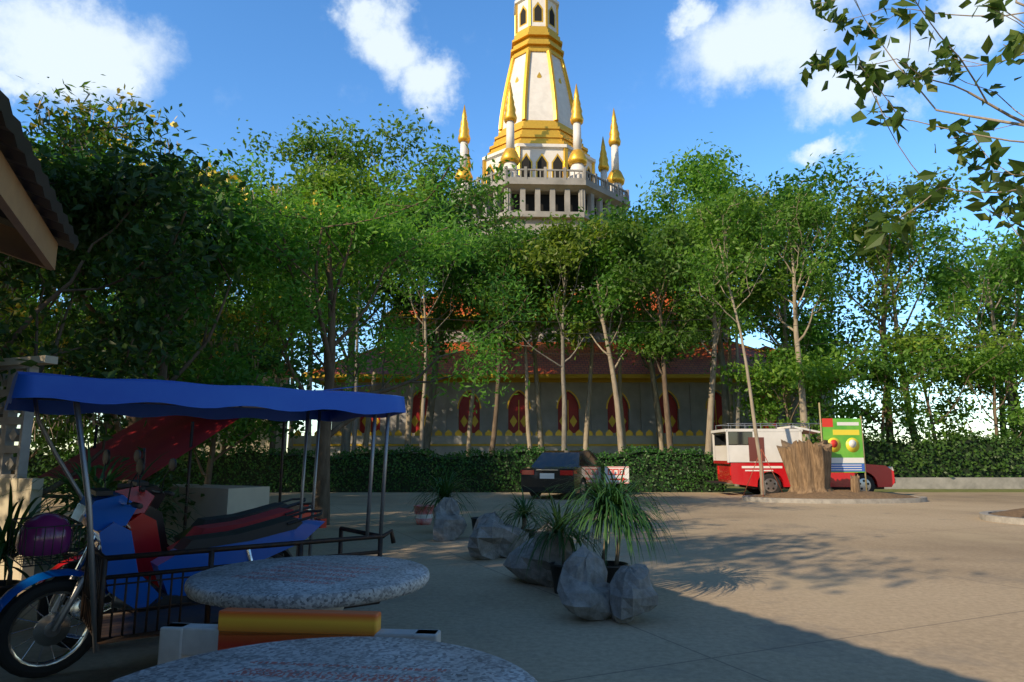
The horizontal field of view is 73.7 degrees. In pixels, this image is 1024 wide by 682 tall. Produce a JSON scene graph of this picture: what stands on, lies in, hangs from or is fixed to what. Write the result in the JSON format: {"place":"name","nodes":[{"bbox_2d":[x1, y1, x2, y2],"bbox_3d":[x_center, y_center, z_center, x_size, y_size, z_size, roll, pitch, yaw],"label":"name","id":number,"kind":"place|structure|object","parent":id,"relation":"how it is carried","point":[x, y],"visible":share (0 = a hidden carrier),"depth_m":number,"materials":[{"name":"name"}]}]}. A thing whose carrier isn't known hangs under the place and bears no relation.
{"place":"outdoors","nodes":[
{"label":"outdoors","id":0,"kind":"place"},
{"bbox_2d":[0,484,1023,681],"bbox_3d":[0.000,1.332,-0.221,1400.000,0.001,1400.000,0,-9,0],"label":"ground","id":1,"kind":"structure","parent":0,"point":[931,589],"depth_m":6.51,"materials":[{"name":"concrete"}]},
{"bbox_2d":[0,355,57,589],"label":"boundary wall","id":2,"kind":"structure","parent":1,"relation":"on","point":[10,432],"depth_m":7.20,"materials":[{"name":"beige concrete"}]},
{"bbox_2d":[0,291,62,428],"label":"understory tree","id":3,"kind":"object","parent":1,"relation":"on","point":[36,302],"depth_m":24.52,"materials":[{"name":"green plant"}]},
{"bbox_2d":[3,268,69,331],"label":"tree","id":4,"kind":"object","parent":1,"relation":"on","point":[14,304],"visible":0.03,"depth_m":20.08,"materials":[{"name":"green plant"}]},
{"bbox_2d":[0,90,78,270],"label":"shelter roof","id":5,"kind":"structure","parent":1,"relation":"on","point":[36,227],"depth_m":4.10,"materials":[{"name":"metal"}]},
{"bbox_2d":[0,481,86,614],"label":"plant","id":6,"kind":"object","parent":1,"relation":"on","point":[7,584],"visible":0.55,"depth_m":5.38,"materials":[{"name":"green plant"}]},
{"bbox_2d":[11,446,78,490],"bbox_3d":[-28.239,4.800,25.777,23.913,2.084,2.044,0,-9,0],"label":"hedge","id":7,"kind":"object","parent":1,"relation":"on","point":[37,471],"visible":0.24,"depth_m":25.12,"materials":[{"name":"green plant"}]},
{"bbox_2d":[1,301,108,473],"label":"understory tree","id":8,"kind":"object","parent":1,"relation":"on","point":[63,438],"visible":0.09,"depth_m":22.45,"materials":[{"name":"green plant"}]},
{"bbox_2d":[0,148,122,387],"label":"tree","id":9,"kind":"object","parent":1,"relation":"on","point":[2,269],"visible":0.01,"depth_m":13.82,"materials":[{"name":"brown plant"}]},
{"bbox_2d":[40,268,114,444],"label":"tree","id":10,"kind":"object","parent":1,"relation":"on","point":[71,313],"visible":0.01,"depth_m":39.26,"materials":[{"name":"green plant"}]},
{"bbox_2d":[0,123,156,376],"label":"tree","id":11,"kind":"object","parent":1,"relation":"on","point":[23,287],"visible":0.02,"depth_m":18.11,"materials":[{"name":"green plant"}]},
{"bbox_2d":[0,435,193,561],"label":"plant","id":12,"kind":"object","parent":1,"relation":"on","point":[110,478],"visible":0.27,"depth_m":7.43,"materials":[{"name":"green plant"}]},
{"bbox_2d":[22,450,216,602],"bbox_3d":[-3.695,1.733,6.569,1.748,1.426,1.791,9,-13,-42],"label":"plant","id":13,"kind":"object","parent":1,"relation":"on","point":[108,599],"visible":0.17,"depth_m":6.43,"materials":[{"name":"green plant"}]},
{"bbox_2d":[22,290,232,450],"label":"understory tree","id":14,"kind":"object","parent":1,"relation":"on","point":[86,432],"visible":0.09,"depth_m":22.02,"materials":[{"name":"green plant"}]},
{"bbox_2d":[30,272,233,450],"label":"understory tree","id":15,"kind":"object","parent":1,"relation":"on","point":[110,297],"depth_m":26.23,"materials":[{"name":"green plant"}]},
{"bbox_2d":[0,106,268,557],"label":"tree","id":16,"kind":"object","parent":1,"relation":"on","point":[95,209],"visible":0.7,"depth_m":8.22,"materials":[{"name":"green plant"}]},
{"bbox_2d":[0,449,326,677],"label":"motorcycle","id":17,"kind":"object","parent":1,"relation":"on","point":[44,534],"visible":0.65,"depth_m":4.33,"materials":[{"name":"blue paint"}]},
{"bbox_2d":[0,127,335,480],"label":"tree","id":18,"kind":"object","parent":1,"relation":"on","point":[214,371],"visible":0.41,"depth_m":11.04,"materials":[{"name":"green plant"}]},
{"bbox_2d":[45,138,302,304],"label":"tree","id":19,"kind":"object","parent":1,"relation":"on","point":[179,149],"depth_m":28.62,"materials":[{"name":"green plant"}]},
{"bbox_2d":[36,448,316,648],"bbox_3d":[-2.691,1.621,5.788,2.250,1.399,1.562,7,-12,-36],"label":"motorbike","id":20,"kind":"object","parent":1,"relation":"on","point":[141,526],"depth_m":5.43,"materials":[{"name":"red metal"}]},
{"bbox_2d":[0,74,356,482],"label":"tree","id":21,"kind":"object","parent":1,"relation":"on","point":[103,131],"visible":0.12,"depth_m":11.18,"materials":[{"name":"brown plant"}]},
{"bbox_2d":[118,363,289,456],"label":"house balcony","id":22,"kind":"structure","parent":1,"relation":"on","point":[266,444],"depth_m":35.61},
{"bbox_2d":[4,371,405,652],"bbox_3d":[-2.018,1.191,4.485,2.240,1.823,1.452,7,-12,-37],"label":"sidecar with canopy","id":23,"kind":"object","parent":1,"relation":"on","point":[50,394],"visible":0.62,"depth_m":4.09,"materials":[{"name":"metal"}]},
{"bbox_2d":[38,384,376,545],"bbox_3d":[-3.991,1.702,9.207,3.500,2.350,2.650,-5,-11,28],"label":"vendor stall","id":24,"kind":"object","parent":1,"relation":"on","point":[178,436],"visible":0.38,"depth_m":9.20,"materials":[{"name":"metal"}]},
{"bbox_2d":[200,268,274,439],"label":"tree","id":25,"kind":"object","parent":1,"relation":"on","point":[237,292],"depth_m":30.34,"materials":[{"name":"green plant"}]},
{"bbox_2d":[204,143,284,296],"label":"tree","id":26,"kind":"object","parent":1,"relation":"on","point":[249,160],"visible":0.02,"depth_m":37.88,"materials":[{"name":"green plant"}]},
{"bbox_2d":[150,314,342,484],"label":"understory tree","id":27,"kind":"object","parent":1,"relation":"on","point":[211,443],"visible":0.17,"depth_m":20.37,"materials":[{"name":"green plant"}]},
{"bbox_2d":[196,288,296,455],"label":"understory tree","id":28,"kind":"object","parent":1,"relation":"on","point":[247,439],"visible":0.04,"depth_m":27.76,"materials":[{"name":"green plant"}]},
{"bbox_2d":[241,266,326,452],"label":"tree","id":29,"kind":"object","parent":1,"relation":"on","point":[290,443],"depth_m":33.76,"materials":[{"name":"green plant"}]},
{"bbox_2d":[243,244,329,452],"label":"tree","id":30,"kind":"object","parent":1,"relation":"on","point":[272,444],"visible":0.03,"depth_m":29.73,"materials":[{"name":"green plant"}]},
{"bbox_2d":[157,607,440,664],"bbox_3d":[-0.761,1.405,2.615,1.050,0.782,0.420,-1,-9,6],"label":"bench","id":31,"kind":"object","parent":1,"relation":"on","point":[235,627],"visible":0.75,"depth_m":2.48,"materials":[{"name":"yellow concrete"}]},
{"bbox_2d":[184,555,429,609],"bbox_3d":[-1.030,1.563,3.471,1.200,0.750,1.200,-3,-10,20],"label":"stone table","id":32,"kind":"object","parent":1,"relation":"on","point":[330,582],"visible":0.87,"depth_m":3.26,"materials":[{"name":"stone"}]},
{"bbox_2d":[252,181,363,455],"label":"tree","id":33,"kind":"object","parent":1,"relation":"on","point":[310,378],"visible":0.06,"depth_m":28.16,"materials":[{"name":"green plant"}]},
{"bbox_2d":[111,636,537,681],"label":"stone table","id":34,"kind":"object","parent":1,"relation":"on","point":[358,659],"visible":1,"depth_m":1.97,"materials":[{"name":"stone"}]},
{"bbox_2d":[224,104,480,454],"bbox_3d":[-7.752,-1.942,32.482,12.254,17.448,11.210,0,-9,0],"label":"tall tree","id":35,"kind":"object","parent":1,"relation":"on","point":[341,152],"visible":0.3,"depth_m":32.30,"materials":[{"name":"green plant"}]},
{"bbox_2d":[280,156,444,450],"bbox_3d":[-5.934,-0.536,27.651,6.352,13.093,5.778,0,-9,0],"label":"tree","id":36,"kind":"object","parent":1,"relation":"on","point":[317,178],"visible":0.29,"depth_m":27.26,"materials":[{"name":"green plant"}]},
{"bbox_2d":[186,134,561,524],"bbox_3d":[-2.685,0.288,13.145,7.513,6.766,6.762,0,-9,0],"label":"tree","id":37,"kind":"object","parent":1,"relation":"on","point":[370,237],"visible":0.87,"depth_m":13.21,"materials":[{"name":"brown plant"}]},
{"bbox_2d":[60,443,727,492],"bbox_3d":[-4.213,4.694,25.073,24.000,1.962,1.817,0,-9,0],"label":"hedge","id":38,"kind":"object","parent":1,"relation":"on","point":[498,470],"visible":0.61,"depth_m":24.52,"materials":[{"name":"green plant"}]},
{"bbox_2d":[339,240,464,452],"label":"tree","id":39,"kind":"object","parent":1,"relation":"on","point":[367,426],"visible":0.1,"depth_m":33.97,"materials":[{"name":"green plant"}]},
{"bbox_2d":[413,505,433,524],"bbox_3d":[-1.720,3.392,13.325,0.420,0.360,0.420,0,-9,0],"label":"flower pot","id":40,"kind":"object","parent":1,"relation":"on","point":[423,519],"visible":0.83,"depth_m":13.18,"materials":[{"name":"white"}]},
{"bbox_2d":[357,212,500,452],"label":"tree","id":41,"kind":"object","parent":1,"relation":"on","point":[420,283],"visible":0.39,"depth_m":28.79,"materials":[{"name":"green plant"}]},
{"bbox_2d":[372,190,514,451],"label":"tree","id":42,"kind":"object","parent":1,"relation":"on","point":[397,299],"visible":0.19,"depth_m":32.84,"materials":[{"name":"green plant"}]},
{"bbox_2d":[407,467,480,529],"bbox_3d":[-1.163,2.765,12.037,1.572,1.185,1.544,0,-9,0],"label":"potted plant","id":43,"kind":"object","parent":1,"relation":"on","point":[443,491],"visible":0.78,"depth_m":11.94,"materials":[{"name":"green plant"}]},
{"bbox_2d":[361,152,532,455],"bbox_3d":[-3.248,-0.911,37.372,10.289,17.048,9.301,-5,-11,27],"label":"tall tree","id":44,"kind":"object","parent":1,"relation":"on","point":[446,324],"visible":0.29,"depth_m":35.67,"materials":[{"name":"green plant"}]},
{"bbox_2d":[433,497,466,541],"bbox_3d":[-0.993,2.841,10.955,0.652,0.672,0.425,4,-10,-23],"label":"boulder","id":45,"kind":"object","parent":1,"relation":"on","point":[450,524],"visible":1,"depth_m":10.80,"materials":[{"name":"stone"}]},
{"bbox_2d":[471,517,477,528],"bbox_3d":[-0.520,3.060,11.200,0.318,0.320,0.318,0,-9,0],"label":"plant pot","id":46,"kind":"object","parent":1,"relation":"on","point":[473,519],"visible":0.28,"depth_m":11.13,"materials":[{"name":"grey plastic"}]},
{"bbox_2d":[419,214,553,450],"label":"tree","id":47,"kind":"object","parent":1,"relation":"on","point":[470,420],"visible":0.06,"depth_m":33.26,"materials":[{"name":"green plant"}]},
{"bbox_2d":[468,511,528,559],"bbox_3d":[-0.244,2.575,9.112,0.923,0.596,0.720,7,-11,-35],"label":"boulder","id":48,"kind":"object","parent":1,"relation":"on","point":[491,537],"visible":0.9,"depth_m":8.85,"materials":[{"name":"stone"}]},
{"bbox_2d":[427,217,575,455],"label":"tree","id":49,"kind":"object","parent":1,"relation":"on","point":[504,248],"visible":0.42,"depth_m":29.11,"materials":[{"name":"green plant"}]},
{"bbox_2d":[495,487,549,538],"bbox_3d":[0.161,2.454,9.345,1.032,0.911,1.106,4,-10,-21],"label":"potted plant","id":50,"kind":"object","parent":1,"relation":"on","point":[518,506],"visible":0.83,"depth_m":9.30,"materials":[{"name":"green plant"}]},
{"bbox_2d":[472,224,592,449],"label":"tree","id":51,"kind":"object","parent":1,"relation":"on","point":[557,339],"visible":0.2,"depth_m":30.80,"materials":[{"name":"green plant"}]},
{"bbox_2d":[490,217,586,452],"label":"tree","id":52,"kind":"object","parent":1,"relation":"on","point":[539,418],"visible":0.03,"depth_m":33.56,"materials":[{"name":"green plant"}]},
{"bbox_2d":[503,521,576,587],"bbox_3d":[0.364,2.249,7.306,0.948,0.649,0.898,-1,-9,7],"label":"boulder","id":53,"kind":"object","parent":1,"relation":"on","point":[519,570],"visible":0.49,"depth_m":7.05,"materials":[{"name":"stone"}]},
{"bbox_2d":[503,485,611,593],"bbox_3d":[0.496,1.963,6.820,1.256,1.055,1.171,0,-9,0],"label":"potted plant","id":54,"kind":"object","parent":1,"relation":"on","point":[556,571],"visible":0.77,"depth_m":6.72,"materials":[{"name":"green plant"}]},
{"bbox_2d":[293,250,822,456],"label":"temple hall","id":55,"kind":"structure","parent":1,"relation":"on","point":[688,381],"depth_m":39.93,"materials":[{"name":"orange"}]},
{"bbox_2d":[451,0,629,238],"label":"temple tower","id":56,"kind":"structure","parent":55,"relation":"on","point":[538,137],"depth_m":64.80,"materials":[{"name":"white paint"}]},
{"bbox_2d":[479,212,646,450],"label":"tree","id":57,"kind":"object","parent":1,"relation":"on","point":[560,240],"visible":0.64,"depth_m":28.38,"materials":[{"name":"green plant"}]},
{"bbox_2d":[521,451,612,498],"bbox_3d":[1.948,4.351,22.486,1.714,1.460,4.448,-4,-10,24],"label":"black sedan car","id":58,"kind":"object","parent":1,"relation":"on","point":[540,472],"visible":0.69,"depth_m":20.80,"materials":[{"name":"black paint"}]},
{"bbox_2d":[557,544,611,619],"bbox_3d":[0.648,2.026,5.750,0.599,0.581,0.418,7,-12,-36],"label":"boulder","id":59,"kind":"object","parent":1,"relation":"on","point":[583,588],"visible":0.94,"depth_m":5.65,"materials":[{"name":"stone"}]},
{"bbox_2d":[507,205,667,449],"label":"tree","id":60,"kind":"object","parent":1,"relation":"on","point":[587,425],"visible":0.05,"depth_m":32.13,"materials":[{"name":"green plant"}]},
{"bbox_2d":[549,229,666,453],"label":"tree","id":61,"kind":"object","parent":1,"relation":"on","point":[598,267],"visible":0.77,"depth_m":28.28,"materials":[{"name":"green plant"}]},
{"bbox_2d":[545,206,680,453],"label":"tree","id":62,"kind":"object","parent":1,"relation":"on","point":[619,364],"visible":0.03,"depth_m":34.03,"materials":[{"name":"green plant"}]},
{"bbox_2d":[535,459,691,582],"bbox_3d":[0.958,1.802,6.598,1.576,1.300,1.515,0,-9,0],"label":"potted plant","id":63,"kind":"object","parent":1,"relation":"on","point":[616,503],"visible":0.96,"depth_m":6.38,"materials":[{"name":"green plant"}]},
{"bbox_2d":[605,466,628,491],"bbox_3d":[3.501,4.659,22.756,0.800,0.940,0.052,-1,-9,4],"label":"exit sign","id":64,"kind":"object","parent":1,"relation":"on","point":[615,471],"visible":0.73,"depth_m":22.77,"materials":[{"name":"white metal"}]},
{"bbox_2d":[609,563,657,622],"bbox_3d":[0.995,2.067,5.593,0.389,0.449,0.414,3,-10,-19],"label":"boulder","id":65,"kind":"object","parent":1,"relation":"on","point":[633,593],"visible":0.99,"depth_m":5.50,"materials":[{"name":"stone"}]},
{"bbox_2d":[580,194,691,450],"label":"tall tree","id":66,"kind":"object","parent":1,"relation":"on","point":[642,217],"visible":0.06,"depth_m":37.08,"materials":[{"name":"green plant"}]},
{"bbox_2d":[600,226,687,450],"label":"tree","id":67,"kind":"object","parent":1,"relation":"on","point":[660,430],"visible":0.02,"depth_m":34.02,"materials":[{"name":"green plant"}]},
{"bbox_2d":[585,214,729,450],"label":"tree","id":68,"kind":"object","parent":1,"relation":"on","point":[662,271],"visible":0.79,"depth_m":27.15,"materials":[{"name":"green plant"}]},
{"bbox_2d":[641,223,776,428],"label":"tree","id":69,"kind":"object","parent":1,"relation":"on","point":[729,379],"visible":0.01,"depth_m":34.05,"materials":[{"name":"green plant"}]},
{"bbox_2d":[635,132,803,483],"bbox_3d":[8.872,-1.175,32.477,7.723,15.942,8.475,9,-13,-42],"label":"tall tree","id":70,"kind":"object","parent":1,"relation":"on","point":[709,179],"visible":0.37,"depth_m":31.82,"materials":[{"name":"green plant"}]},
{"bbox_2d":[650,185,817,454],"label":"tree","id":71,"kind":"object","parent":1,"relation":"on","point":[713,322],"visible":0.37,"depth_m":28.45,"materials":[{"name":"green plant"}]},
{"bbox_2d":[690,177,791,485],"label":"tree","id":72,"kind":"object","parent":1,"relation":"on","point":[761,290],"visible":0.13,"depth_m":29.25,"materials":[{"name":"plant"}]},
{"bbox_2d":[680,149,873,424],"bbox_3d":[12.814,-0.739,31.316,8.247,14.096,7.352,-6,-11,34],"label":"tree","id":73,"kind":"object","parent":1,"relation":"on","point":[814,332],"visible":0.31,"depth_m":30.56,"materials":[{"name":"green plant"}]},
{"bbox_2d":[704,351,855,443],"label":"understory tree","id":74,"kind":"object","parent":1,"relation":"on","point":[791,375],"visible":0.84,"depth_m":28.41,"materials":[{"name":"green plant"}]},
{"bbox_2d":[716,182,863,441],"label":"tree","id":75,"kind":"object","parent":1,"relation":"on","point":[818,216],"visible":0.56,"depth_m":28.16,"materials":[{"name":"green plant"}]},
{"bbox_2d":[757,193,835,422],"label":"tree","id":76,"kind":"object","parent":1,"relation":"on","point":[773,341],"visible":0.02,"depth_m":39.77,"materials":[{"name":"green plant"}]},
{"bbox_2d":[759,346,834,431],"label":"white house","id":77,"kind":"structure","parent":1,"relation":"on","point":[770,349],"depth_m":45.32,"materials":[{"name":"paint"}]},
{"bbox_2d":[706,423,895,493],"bbox_3d":[9.538,3.987,23.015,5.685,2.350,1.802,0,-9,2],"label":"pickup truck","id":78,"kind":"object","parent":1,"relation":"on","point":[735,458],"visible":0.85,"depth_m":22.23,"materials":[{"name":"red paint"}]},
{"bbox_2d":[754,193,864,441],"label":"tree","id":79,"kind":"object","parent":1,"relation":"on","point":[773,325],"visible":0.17,"depth_m":34.95,"materials":[{"name":"green plant"}]},
{"bbox_2d":[742,489,927,503],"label":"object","id":80,"kind":"structure","parent":1,"relation":"on","point":[833,496],"depth_m":19.25,"materials":[{"name":"concrete"}]},
{"bbox_2d":[656,173,799,494],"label":"tree","id":81,"kind":"object","parent":80,"relation":"on","point":[723,237],"visible":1,"depth_m":21.58,"materials":[{"name":"green plant"}]},
{"bbox_2d":[743,449,781,496],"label":"tree support stakes","id":82,"kind":"object","parent":80,"relation":"on","point":[761,450],"visible":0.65,"depth_m":20.39,"materials":[{"name":"brown wood"}]},
{"bbox_2d":[776,439,831,493],"bbox_3d":[8.842,3.786,20.343,1.524,1.714,1.443,-7,-11,35],"label":"tree stump","id":83,"kind":"object","parent":80,"relation":"on","point":[807,464],"visible":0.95,"depth_m":19.95,"materials":[{"name":"brown wood"}]},
{"bbox_2d":[850,474,860,492],"bbox_3d":[9.998,4.229,19.880,0.379,0.690,0.367,-8,-12,39],"label":"tree stump","id":84,"kind":"object","parent":80,"relation":"on","point":[855,482],"visible":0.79,"depth_m":19.82,"materials":[{"name":"brown wood"}]},
{"bbox_2d":[818,403,867,490],"bbox_3d":[10.048,3.327,20.707,1.359,2.900,0.066,1,-9,-6],"label":"green banner","id":85,"kind":"object","parent":1,"relation":"on","point":[843,437],"visible":0.88,"depth_m":20.72,"materials":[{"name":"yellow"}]},
{"bbox_2d":[731,322,961,441],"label":"understory tree","id":86,"kind":"object","parent":1,"relation":"on","point":[833,350],"visible":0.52,"depth_m":28.97,"materials":[{"name":"green plant"}]},
{"bbox_2d":[775,163,970,440],"bbox_3d":[16.686,-0.736,30.927,9.016,13.970,7.560,0,-9,0],"label":"tree","id":87,"kind":"object","parent":1,"relation":"on","point":[871,204],"visible":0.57,"depth_m":30.95,"materials":[{"name":"green plant"}]},
{"bbox_2d":[782,340,981,453],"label":"understory tree","id":88,"kind":"object","parent":1,"relation":"on","point":[887,380],"visible":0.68,"depth_m":28.78,"materials":[{"name":"green plant"}]},
{"bbox_2d":[804,211,1015,444],"bbox_3d":[19.875,0.066,34.379,8.486,13.538,9.351,7,-12,-38],"label":"tree","id":89,"kind":"object","parent":1,"relation":"on","point":[894,318],"visible":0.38,"depth_m":34.12,"materials":[{"name":"green plant"}]},
{"bbox_2d":[799,0,1023,259],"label":"tree branch","id":90,"kind":"object","parent":1,"relation":"on","point":[875,77],"visible":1,"depth_m":9.66,"materials":[{"name":"green plant"}]},
{"bbox_2d":[817,427,1023,476],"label":"hedge shrubs","id":91,"kind":"object","parent":1,"relation":"on","point":[987,456],"visible":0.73,"depth_m":27.24,"materials":[{"name":"green plant"}]},
{"bbox_2d":[853,313,1023,442],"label":"understory tree","id":92,"kind":"object","parent":1,"relation":"on","point":[907,343],"visible":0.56,"depth_m":29.89,"materials":[{"name":"green plant"}]},
{"bbox_2d":[878,248,1023,434],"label":"tree","id":93,"kind":"object","parent":1,"relation":"on","point":[923,292],"visible":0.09,"depth_m":43.55,"materials":[{"name":"green plant"}]},
{"bbox_2d":[884,477,1023,488],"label":"retaining wall","id":94,"kind":"structure","parent":1,"relation":"on","point":[959,483],"depth_m":26.65,"materials":[{"name":"white concrete"}]},
{"bbox_2d":[898,225,1023,436],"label":"tree","id":95,"kind":"object","parent":1,"relation":"on","point":[1014,262],"visible":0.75,"depth_m":30.71,"materials":[{"name":"green plant"}]},
{"bbox_2d":[909,243,1023,436],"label":"tree","id":96,"kind":"object","parent":1,"relation":"on","point":[986,308],"visible":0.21,"depth_m":34.72,"materials":[{"name":"green plant"}]},
{"bbox_2d":[924,342,1023,438],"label":"understory tree","id":97,"kind":"object","parent":1,"relation":"on","point":[992,369],"visible":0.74,"depth_m":29.64,"materials":[{"name":"green plant"}]},
{"bbox_2d":[966,337,1023,443],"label":"understory tree","id":98,"kind":"object","parent":1,"relation":"on","point":[1018,428],"visible":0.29,"depth_m":30.49,"materials":[{"name":"green plant"}]},
{"bbox_2d":[979,508,1023,524],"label":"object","id":99,"kind":"structure","parent":1,"relation":"on","point":[1014,516],"depth_m":13.84,"materials":[{"name":"concrete"}]},
{"bbox_2d":[0,0,1023,454],"label":"sky","id":100,"kind":"structure","parent":0,"point":[673,74],"materials":[{"name":"blue"}]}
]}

